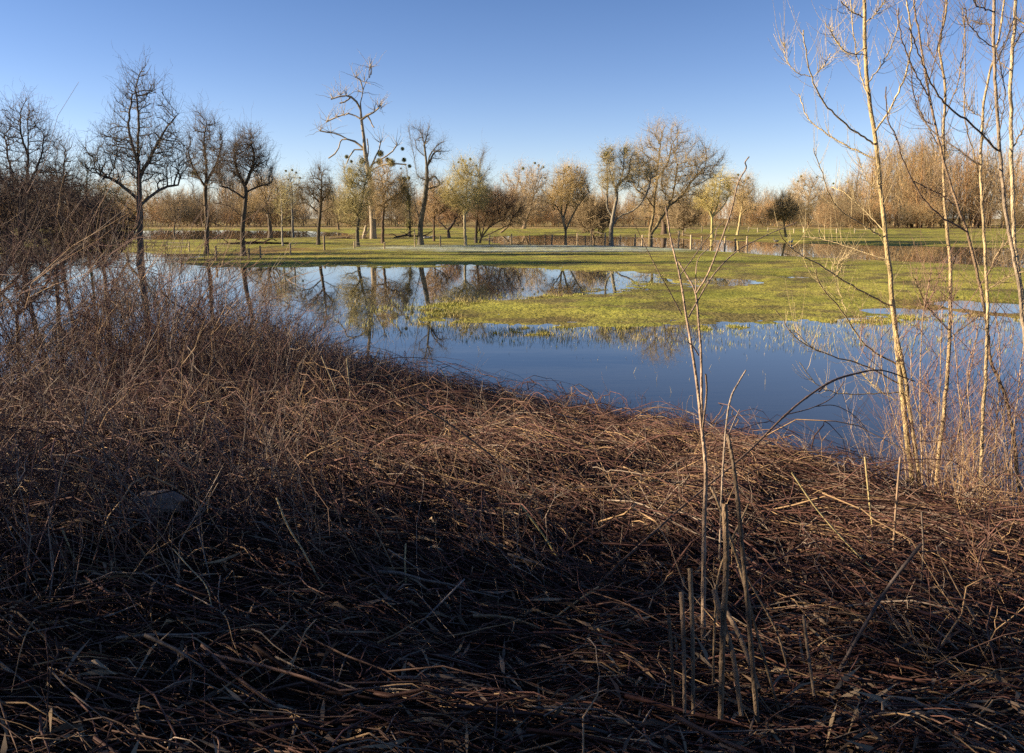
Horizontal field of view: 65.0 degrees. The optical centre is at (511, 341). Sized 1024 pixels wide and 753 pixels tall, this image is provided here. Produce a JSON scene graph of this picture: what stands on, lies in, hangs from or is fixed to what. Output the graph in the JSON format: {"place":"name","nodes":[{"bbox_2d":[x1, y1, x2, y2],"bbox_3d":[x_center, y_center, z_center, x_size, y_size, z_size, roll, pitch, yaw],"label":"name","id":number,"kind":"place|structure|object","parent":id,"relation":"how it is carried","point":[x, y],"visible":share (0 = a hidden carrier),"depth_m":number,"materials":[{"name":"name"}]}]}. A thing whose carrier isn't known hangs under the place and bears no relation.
{"place":"outdoors","nodes":[
{"label":"outdoors","id":0,"kind":"place"},
{"bbox_2d":[0,230,1023,523],"bbox_3d":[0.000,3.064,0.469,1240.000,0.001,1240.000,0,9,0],"label":"water","id":1,"kind":"structure","parent":0,"point":[772,384],"depth_m":20.11,"materials":[{"name":"blue liquid"}]},
{"bbox_2d":[254,293,1023,427],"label":"drowned stalks","id":2,"kind":"object","parent":1,"relation":"on","point":[716,348],"visible":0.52,"depth_m":19.04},
{"bbox_2d":[0,219,1023,752],"bbox_3d":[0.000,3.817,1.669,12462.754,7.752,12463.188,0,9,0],"label":"ground","id":3,"kind":"structure","parent":0,"point":[766,299],"depth_m":49.80,"materials":[{"name":"plant"}]},
{"bbox_2d":[0,149,74,291],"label":"thorn shrub","id":4,"kind":"object","parent":3,"relation":"on","point":[11,186],"visible":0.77,"depth_m":17.31,"materials":[{"name":"brown plant"}]},
{"bbox_2d":[0,76,82,261],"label":"pear tree","id":5,"kind":"object","parent":3,"relation":"on","point":[26,150],"visible":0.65,"depth_m":54.44,"materials":[{"name":"brown plant"}]},
{"bbox_2d":[0,213,85,374],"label":"thorn shrub","id":6,"kind":"object","parent":3,"relation":"on","point":[38,252],"visible":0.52,"depth_m":15.43,"materials":[{"name":"brown plant"}]},
{"bbox_2d":[2,163,121,342],"bbox_3d":[-11.172,-1.433,20.078,3.173,5.994,3.282,0,9,0],"label":"thorn shrub","id":7,"kind":"object","parent":3,"relation":"on","point":[78,211],"visible":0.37,"depth_m":19.67,"materials":[{"name":"brown plant"}]},
{"bbox_2d":[29,122,100,257],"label":"pear tree","id":8,"kind":"object","parent":3,"relation":"on","point":[74,176],"visible":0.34,"depth_m":59.14,"materials":[{"name":"brown plant"}]},
{"bbox_2d":[69,144,129,241],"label":"pear tree","id":9,"kind":"object","parent":3,"relation":"on","point":[105,187],"visible":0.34,"depth_m":67.25,"materials":[{"name":"brown plant"}]},
{"bbox_2d":[44,182,156,331],"bbox_3d":[-11.403,-1.418,22.057,2.855,5.838,2.827,3,9,19],"label":"thorn shrub","id":10,"kind":"object","parent":3,"relation":"on","point":[130,216],"visible":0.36,"depth_m":21.80,"materials":[{"name":"brown plant"}]},
{"bbox_2d":[83,165,171,240],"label":"field maple","id":11,"kind":"object","parent":3,"relation":"on","point":[146,195],"visible":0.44,"depth_m":92.13,"materials":[{"name":"brown plant"}]},
{"bbox_2d":[67,43,199,263],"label":"pear tree","id":12,"kind":"object","parent":3,"relation":"on","point":[141,172],"visible":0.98,"depth_m":53.46,"materials":[{"name":"brown plant"}]},
{"bbox_2d":[118,241,189,251],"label":"paddock fence","id":13,"kind":"object","parent":3,"relation":"on","point":[188,246],"visible":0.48,"depth_m":75.63,"materials":[{"name":"brown wood"}]},
{"bbox_2d":[149,188,197,231],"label":"field maple","id":14,"kind":"object","parent":3,"relation":"on","point":[175,207],"visible":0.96,"depth_m":179.37,"materials":[{"name":"brown plant"}]},
{"bbox_2d":[162,88,235,253],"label":"pear tree","id":15,"kind":"object","parent":3,"relation":"on","point":[199,175],"visible":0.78,"depth_m":68.42,"materials":[{"name":"twig"},{"name":"bark"}]},
{"bbox_2d":[0,82,423,415],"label":"bramble thicket","id":16,"kind":"object","parent":3,"relation":"on","point":[182,315],"visible":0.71,"depth_m":12.02,"materials":[{"name":"plant"}]},
{"bbox_2d":[194,106,287,255],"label":"pear tree","id":17,"kind":"object","parent":3,"relation":"on","point":[237,147],"visible":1,"depth_m":64.18,"materials":[{"name":"brown plant"}]},
{"bbox_2d":[221,238,288,243],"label":"fallen tree","id":18,"kind":"object","parent":3,"relation":"on","point":[262,242],"visible":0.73,"depth_m":91.09,"materials":[{"name":"brown plant"}]},
{"bbox_2d":[232,161,293,237],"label":"pollard willow","id":19,"kind":"object","parent":3,"relation":"on","point":[265,196],"visible":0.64,"depth_m":116.74,"materials":[{"name":"brown plant"}]},
{"bbox_2d":[269,174,298,244],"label":"young tree","id":20,"kind":"object","parent":3,"relation":"on","point":[282,212],"visible":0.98,"depth_m":84.73,"materials":[{"name":"brown plant"}]},
{"bbox_2d":[279,159,309,234],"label":"lime tree","id":21,"kind":"object","parent":3,"relation":"on","point":[292,192],"visible":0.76,"depth_m":152.53,"materials":[{"name":"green plant"}]},
{"bbox_2d":[287,152,342,244],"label":"pear tree","id":22,"kind":"object","parent":3,"relation":"on","point":[321,195],"visible":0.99,"depth_m":86.68,"materials":[{"name":"brown plant"}]},
{"bbox_2d":[318,195,357,229],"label":"field maple","id":23,"kind":"object","parent":3,"relation":"on","point":[327,213],"visible":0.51,"depth_m":203.94,"materials":[{"name":"brown plant"}]},
{"bbox_2d":[321,148,388,246],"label":"lime tree","id":24,"kind":"object","parent":3,"relation":"on","point":[353,202],"visible":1,"depth_m":81.87,"materials":[{"name":"green plant"}]},
{"bbox_2d":[305,49,411,238],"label":"dead poplar","id":25,"kind":"object","parent":3,"relation":"on","point":[373,234],"visible":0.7,"depth_m":111.61,"materials":[{"name":"bark"},{"name":"twig"}]},
{"bbox_2d":[215,231,511,260],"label":"meadow fence","id":26,"kind":"object","parent":3,"relation":"on","point":[259,252],"visible":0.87,"depth_m":74.10,"materials":[{"name":"brown wood"}]},
{"bbox_2d":[358,150,420,242],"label":"pear tree","id":27,"kind":"object","parent":3,"relation":"on","point":[386,195],"visible":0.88,"depth_m":91.95,"materials":[{"name":"brown plant"}]},
{"bbox_2d":[391,170,427,236],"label":"ash tree","id":28,"kind":"object","parent":3,"relation":"on","point":[408,214],"visible":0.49,"depth_m":122.25,"materials":[{"name":"brown plant"}]},
{"bbox_2d":[389,230,432,237],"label":"fallen tree","id":29,"kind":"object","parent":3,"relation":"on","point":[405,235],"visible":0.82,"depth_m":118.96,"materials":[{"name":"wood"}]},
{"bbox_2d":[401,119,455,244],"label":"dead ash","id":30,"kind":"object","parent":3,"relation":"on","point":[421,214],"visible":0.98,"depth_m":86.58,"materials":[{"name":"brown plant"}]},
{"bbox_2d":[412,166,457,240],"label":"pear tree","id":31,"kind":"object","parent":3,"relation":"on","point":[434,203],"visible":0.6,"depth_m":101.31,"materials":[{"name":"brown plant"}]},
{"bbox_2d":[0,163,873,226],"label":"woodland","id":32,"kind":"object","parent":3,"relation":"on","point":[554,218],"visible":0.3,"depth_m":273.44,"materials":[{"name":"plant"}]},
{"bbox_2d":[438,197,462,237],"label":"willow tree","id":33,"kind":"object","parent":3,"relation":"on","point":[455,216],"visible":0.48,"depth_m":117.56,"materials":[{"name":"brown plant"}]},
{"bbox_2d":[430,146,499,245],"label":"poplar tree","id":34,"kind":"object","parent":3,"relation":"on","point":[466,199],"visible":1,"depth_m":83.89,"materials":[{"name":"green plant"}]},
{"bbox_2d":[473,142,506,242],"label":"dead ash","id":35,"kind":"object","parent":3,"relation":"on","point":[476,222],"visible":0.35,"depth_m":95.02,"materials":[{"name":"brown plant"}]},
{"bbox_2d":[458,179,533,242],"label":"goat willow","id":36,"kind":"object","parent":3,"relation":"on","point":[508,203],"visible":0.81,"depth_m":94.88,"materials":[{"name":"brown plant"}]},
{"bbox_2d":[0,295,1023,752],"bbox_3d":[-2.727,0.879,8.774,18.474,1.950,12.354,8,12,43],"label":"dead undergrowth","id":37,"kind":"object","parent":3,"relation":"on","point":[550,440],"visible":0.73,"depth_m":4.68,"materials":[{"name":"plant"}]},
{"bbox_2d":[7,507,103,536],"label":"loose stalk","id":38,"kind":"object","parent":37,"relation":"on","point":[39,517],"visible":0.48,"depth_m":4.81,"materials":[{"name":"plant"}]},
{"bbox_2d":[60,527,88,574],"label":"loose stalk","id":39,"kind":"object","parent":37,"relation":"on","point":[67,543],"visible":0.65,"depth_m":4.53,"materials":[{"name":"plant"}]},
{"bbox_2d":[1,563,163,575],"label":"loose stalk","id":40,"kind":"object","parent":37,"relation":"on","point":[90,571],"visible":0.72,"depth_m":4.40,"materials":[{"name":"plant"}]},
{"bbox_2d":[122,489,187,520],"bbox_3d":[-2.350,1.085,5.281,0.325,0.213,0.360,8,12,42],"label":"stone","id":41,"kind":"object","parent":37,"relation":"on","point":[166,497],"visible":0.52,"depth_m":5.20,"materials":[{"name":"stone"}]},
{"bbox_2d":[173,549,213,615],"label":"loose stalk","id":42,"kind":"object","parent":37,"relation":"on","point":[197,575],"visible":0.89,"depth_m":4.20,"materials":[{"name":"plant"}]},
{"bbox_2d":[276,498,322,585],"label":"loose stalk","id":43,"kind":"object","parent":37,"relation":"on","point":[304,553],"visible":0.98,"depth_m":4.58,"materials":[{"name":"plant"}]},
{"bbox_2d":[321,356,341,411],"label":"loose stalk","id":44,"kind":"object","parent":37,"relation":"on","point":[331,380],"visible":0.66,"depth_m":9.57,"materials":[{"name":"plant"}]},
{"bbox_2d":[416,579,464,626],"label":"loose stalk","id":45,"kind":"object","parent":37,"relation":"on","point":[441,601],"visible":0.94,"depth_m":4.45,"materials":[{"name":"plant"}]},
{"bbox_2d":[409,397,557,505],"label":"loose stalk","id":46,"kind":"object","parent":37,"relation":"on","point":[457,430],"visible":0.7,"depth_m":6.64,"materials":[{"name":"plant"}]},
{"bbox_2d":[520,505,562,565],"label":"loose stalk","id":47,"kind":"object","parent":37,"relation":"on","point":[525,511],"visible":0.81,"depth_m":5.43,"materials":[{"name":"plant"}]},
{"bbox_2d":[551,586,598,619],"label":"loose stalk","id":48,"kind":"object","parent":37,"relation":"on","point":[575,602],"visible":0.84,"depth_m":4.74,"materials":[{"name":"plant"}]},
{"bbox_2d":[667,614,674,711],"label":"cut cane","id":49,"kind":"object","parent":37,"relation":"on","point":[671,653],"visible":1,"depth_m":3.60,"materials":[{"name":"brown plant"}]},
{"bbox_2d":[679,592,686,713],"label":"cut cane","id":50,"kind":"object","parent":37,"relation":"on","point":[682,619],"visible":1,"depth_m":3.62,"materials":[{"name":"brown plant"}]},
{"bbox_2d":[688,568,694,713],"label":"cut cane","id":51,"kind":"object","parent":37,"relation":"on","point":[691,607],"visible":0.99,"depth_m":3.65,"materials":[{"name":"brown plant"}]},
{"bbox_2d":[718,503,729,719],"bbox_3d":[0.858,1.093,3.250,0.036,0.877,0.126,1,9,6],"label":"cut cane","id":52,"kind":"object","parent":37,"relation":"on","point":[725,583],"visible":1,"depth_m":3.24,"materials":[{"name":"brown plant"}]},
{"bbox_2d":[540,369,914,630],"bbox_3d":[1.871,0.917,6.101,4.582,1.087,0.220,-7,11,-39],"label":"fallen branch","id":53,"kind":"object","parent":37,"relation":"on","point":[820,388],"visible":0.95,"depth_m":5.96,"materials":[{"name":"wood"}]},
{"bbox_2d":[711,589,743,715],"bbox_3d":[0.879,1.266,3.291,0.034,0.362,0.367,-1,9,-7],"label":"cut cane","id":54,"kind":"object","parent":37,"relation":"on","point":[731,649],"visible":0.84,"depth_m":3.23,"materials":[{"name":"brown plant"}]},
{"bbox_2d":[712,504,748,689],"bbox_3d":[1.014,1.204,3.792,0.198,0.886,0.052,-6,10,-33],"label":"cut cane","id":55,"kind":"object","parent":37,"relation":"on","point":[715,611],"visible":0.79,"depth_m":3.77,"materials":[{"name":"brown plant"}]},
{"bbox_2d":[718,370,746,558],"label":"dead stalk","id":56,"kind":"object","parent":37,"relation":"on","point":[722,475],"visible":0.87,"depth_m":5.13,"materials":[{"name":"beige plant"}]},
{"bbox_2d":[726,434,759,722],"bbox_3d":[1.000,1.028,3.498,0.030,1.225,0.273,-5,10,-28],"label":"cut cane","id":57,"kind":"object","parent":37,"relation":"on","point":[750,635],"visible":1,"depth_m":3.47,"materials":[{"name":"brown plant"}]},
{"bbox_2d":[727,610,760,689],"bbox_3d":[1.078,1.443,3.781,0.030,0.141,0.483,0,9,-3],"label":"cut cane","id":58,"kind":"object","parent":37,"relation":"on","point":[737,632],"visible":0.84,"depth_m":3.76,"materials":[{"name":"brown plant"}]},
{"bbox_2d":[709,486,780,713],"bbox_3d":[1.074,1.205,3.720,0.389,1.026,0.042,6,11,36],"label":"cut cane","id":59,"kind":"object","parent":37,"relation":"on","point":[751,611],"visible":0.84,"depth_m":3.70,"materials":[{"name":"brown plant"}]},
{"bbox_2d":[732,551,791,680],"bbox_3d":[1.232,1.348,3.961,0.342,0.569,0.033,7,11,40],"label":"cut cane","id":60,"kind":"object","parent":37,"relation":"on","point":[776,632],"visible":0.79,"depth_m":3.93,"materials":[{"name":"brown plant"}]},
{"bbox_2d":[802,615,814,696],"bbox_3d":[1.295,1.368,3.511,0.017,0.185,0.367,2,9,12],"label":"cut cane","id":61,"kind":"object","parent":37,"relation":"on","point":[807,651],"visible":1,"depth_m":3.51,"materials":[{"name":"brown plant"}]},
{"bbox_2d":[791,472,882,577],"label":"loose stalk","id":62,"kind":"object","parent":37,"relation":"on","point":[830,525],"visible":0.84,"depth_m":5.60,"materials":[{"name":"plant"}]},
{"bbox_2d":[864,457,874,536],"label":"loose stalk","id":63,"kind":"object","parent":37,"relation":"on","point":[865,463],"visible":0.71,"depth_m":6.43,"materials":[{"name":"plant"}]},
{"bbox_2d":[832,543,922,680],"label":"loose stalk","id":64,"kind":"object","parent":37,"relation":"on","point":[886,589],"visible":0.92,"depth_m":4.11,"materials":[{"name":"plant"}]},
{"bbox_2d":[891,457,900,565],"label":"loose stalk","id":65,"kind":"object","parent":37,"relation":"on","point":[896,498],"visible":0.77,"depth_m":5.92,"materials":[{"name":"plant"}]},
{"bbox_2d":[920,512,923,591],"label":"loose stalk","id":66,"kind":"object","parent":37,"relation":"on","point":[922,547],"visible":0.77,"depth_m":5.27,"materials":[{"name":"plant"}]},
{"bbox_2d":[937,551,1016,670],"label":"loose stalk","id":67,"kind":"object","parent":37,"relation":"on","point":[968,608],"visible":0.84,"depth_m":4.26,"materials":[{"name":"plant"}]},
{"bbox_2d":[495,181,531,232],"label":"field maple","id":68,"kind":"object","parent":3,"relation":"on","point":[519,222],"visible":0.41,"depth_m":160.57,"materials":[{"name":"brown plant"}]},
{"bbox_2d":[499,157,557,228],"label":"poplar tree","id":69,"kind":"object","parent":3,"relation":"on","point":[531,195],"visible":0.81,"depth_m":216.99,"materials":[{"name":"brown plant"}]},
{"bbox_2d":[104,344,1021,521],"bbox_3d":[-0.577,0.817,12.728,15.949,1.052,6.475,4,9,24],"label":"shore brush","id":70,"kind":"object","parent":3,"relation":"on","point":[551,403],"visible":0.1,"depth_m":11.39,"materials":[{"name":"plant"}]},
{"bbox_2d":[535,154,599,243],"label":"willow tree","id":71,"kind":"object","parent":3,"relation":"on","point":[565,195],"visible":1,"depth_m":94.53,"materials":[{"name":"brown plant"}]},
{"bbox_2d":[144,252,1022,356],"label":"meadow grass","id":72,"kind":"structure","parent":3,"relation":"on","point":[454,305],"depth_m":23.63,"materials":[{"name":"plant"}]},
{"bbox_2d":[559,180,626,241],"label":"field maple","id":73,"kind":"object","parent":3,"relation":"on","point":[594,214],"visible":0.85,"depth_m":104.69,"materials":[{"name":"brown plant"}]},
{"bbox_2d":[587,135,665,244],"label":"old pear","id":74,"kind":"object","parent":3,"relation":"on","point":[608,177],"visible":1,"depth_m":91.68,"materials":[{"name":"brown plant"}]},
{"bbox_2d":[529,229,747,249],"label":"channel fence","id":75,"kind":"object","parent":3,"relation":"on","point":[678,237],"visible":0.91,"depth_m":93.23,"materials":[{"name":"brown wood"}]},
{"bbox_2d":[647,194,675,233],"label":"willow tree","id":76,"kind":"object","parent":3,"relation":"on","point":[664,229],"visible":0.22,"depth_m":145.82,"materials":[{"name":"brown plant"}]},
{"bbox_2d":[622,110,730,243],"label":"great willow","id":77,"kind":"object","parent":3,"relation":"on","point":[662,183],"visible":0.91,"depth_m":97.13,"materials":[{"name":"brown plant"}]},
{"bbox_2d":[659,189,707,235],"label":"field maple","id":78,"kind":"object","parent":3,"relation":"on","point":[683,218],"visible":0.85,"depth_m":132.39,"materials":[{"name":"brown plant"}]},
{"bbox_2d":[683,164,738,237],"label":"lime tree","id":79,"kind":"object","parent":3,"relation":"on","point":[718,195],"visible":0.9,"depth_m":121.48,"materials":[{"name":"beige plant"}]},
{"bbox_2d":[635,157,796,648],"bbox_3d":[1.075,0.479,4.454,0.468,2.904,1.116,7,11,40],"label":"sapling","id":80,"kind":"object","parent":3,"relation":"on","point":[704,515],"visible":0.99,"depth_m":4.34,"materials":[{"name":"brown plant"}]},
{"bbox_2d":[722,166,769,234],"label":"poplar tree","id":81,"kind":"object","parent":3,"relation":"on","point":[746,197],"visible":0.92,"depth_m":138.45,"materials":[{"name":"beige plant"}]},
{"bbox_2d":[685,226,874,233],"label":"field fence","id":82,"kind":"object","parent":3,"relation":"on","point":[793,229],"visible":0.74,"depth_m":163.75,"materials":[{"name":"brown wood"}]},
{"bbox_2d":[760,181,804,236],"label":"oak tree","id":83,"kind":"object","parent":3,"relation":"on","point":[783,206],"visible":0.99,"depth_m":121.86,"materials":[{"name":"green plant"}]},
{"bbox_2d":[785,165,832,225],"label":"poplar tree","id":84,"kind":"object","parent":3,"relation":"on","point":[809,193],"visible":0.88,"depth_m":276.46,"materials":[{"name":"beige plant"}]},
{"bbox_2d":[823,182,855,225],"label":"oak tree","id":85,"kind":"object","parent":3,"relation":"on","point":[833,183],"visible":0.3,"depth_m":305.54,"materials":[{"name":"brown plant"}]},
{"bbox_2d":[768,0,941,498],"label":"sapling","id":86,"kind":"object","parent":3,"relation":"on","point":[892,305],"visible":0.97,"depth_m":8.50,"materials":[{"name":"beige plant"}]},
{"bbox_2d":[846,284,925,493],"bbox_3d":[3.752,0.647,8.170,0.795,2.472,0.746,6,11,34],"label":"willow shoot","id":87,"kind":"object","parent":3,"relation":"on","point":[897,427],"visible":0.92,"depth_m":8.10,"materials":[{"name":"brown plant"}]},
{"bbox_2d":[807,116,1023,227],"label":"tall woodland","id":88,"kind":"object","parent":3,"relation":"on","point":[907,205],"visible":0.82,"depth_m":244.38,"materials":[{"name":"plant"}]},
{"bbox_2d":[816,309,1023,540],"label":"sapling brush","id":89,"kind":"object","parent":3,"relation":"on","point":[964,474],"visible":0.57,"depth_m":8.05,"materials":[{"name":"plant"}]},
{"bbox_2d":[892,281,957,498],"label":"willow shoot","id":90,"kind":"object","parent":3,"relation":"on","point":[902,337],"visible":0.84,"depth_m":8.27,"materials":[{"name":"brown plant"}]},
{"bbox_2d":[897,222,976,495],"bbox_3d":[4.151,0.386,8.053,0.676,3.134,0.710,-6,10,-33],"label":"willow shoot","id":91,"kind":"object","parent":3,"relation":"on","point":[923,310],"visible":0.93,"depth_m":7.99,"materials":[{"name":"brown plant"}]},
{"bbox_2d":[895,0,988,492],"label":"sapling","id":92,"kind":"object","parent":3,"relation":"on","point":[950,335],"visible":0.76,"depth_m":8.32,"materials":[{"name":"beige plant"}]},
{"bbox_2d":[907,234,979,486],"bbox_3d":[4.449,0.441,8.269,0.763,3.127,0.903,0,9,0],"label":"willow shoot","id":93,"kind":"object","parent":3,"relation":"on","point":[941,329],"visible":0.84,"depth_m":8.29,"materials":[{"name":"brown plant"}]},
{"bbox_2d":[864,0,1023,518],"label":"sapling","id":94,"kind":"object","parent":3,"relation":"on","point":[965,229],"visible":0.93,"depth_m":8.01,"materials":[{"name":"beige plant"}]},
{"bbox_2d":[892,0,1023,387],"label":"sapling","id":95,"kind":"object","parent":3,"relation":"on","point":[1001,176],"visible":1,"depth_m":7.13,"materials":[{"name":"beige plant"}]},
{"bbox_2d":[909,257,1014,505],"bbox_3d":[4.296,0.559,7.832,0.746,2.862,0.809,-8,12,-41],"label":"willow shoot","id":96,"kind":"object","parent":3,"relation":"on","point":[957,382],"visible":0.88,"depth_m":7.75,"materials":[{"name":"brown plant"}]},
{"bbox_2d":[923,295,1018,497],"bbox_3d":[4.867,0.741,8.592,0.798,2.621,0.911,8,12,43],"label":"willow shoot","id":97,"kind":"object","parent":3,"relation":"on","point":[966,395],"visible":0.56,"depth_m":8.59,"materials":[{"name":"brown plant"}]},
{"bbox_2d":[927,0,1023,513],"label":"sapling","id":98,"kind":"object","parent":3,"relation":"on","point":[987,302],"visible":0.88,"depth_m":7.65,"materials":[{"name":"beige plant"}]},
{"bbox_2d":[936,311,1020,501],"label":"willow shoot","id":99,"kind":"object","parent":3,"relation":"on","point":[970,366],"visible":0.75,"depth_m":7.86,"materials":[{"name":"brown plant"}]},
{"bbox_2d":[969,260,1023,510],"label":"willow shoot","id":100,"kind":"object","parent":3,"relation":"on","point":[1002,399],"visible":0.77,"depth_m":8.08,"materials":[{"name":"brown plant"}]},
{"bbox_2d":[969,324,1023,505],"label":"willow shoot","id":101,"kind":"object","parent":3,"relation":"on","point":[1002,415],"visible":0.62,"depth_m":8.18,"materials":[{"name":"brown plant"}]},
{"bbox_2d":[978,0,1023,422],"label":"sapling","id":102,"kind":"object","parent":3,"relation":"on","point":[1010,118],"visible":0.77,"depth_m":7.36,"materials":[{"name":"beige plant"}]},
{"bbox_2d":[988,301,1023,520],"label":"willow shoot","id":103,"kind":"object","parent":3,"relation":"on","point":[1011,443],"visible":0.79,"depth_m":7.94,"materials":[{"name":"brown plant"}]},
{"bbox_2d":[0,0,1023,218],"label":"sky","id":104,"kind":"structure","parent":0,"point":[547,80],"materials":[{"name":"blue"}]},
{"bbox_2d":[358,365,1013,514],"bbox_3d":[-1.121,1.113,13.189,18.551,0.013,8.474,2,9,14],"label":"floating debris","id":105,"kind":"object","parent":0,"point":[686,421],"visible":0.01,"depth_m":12.68,"materials":[{"name":"plant"}]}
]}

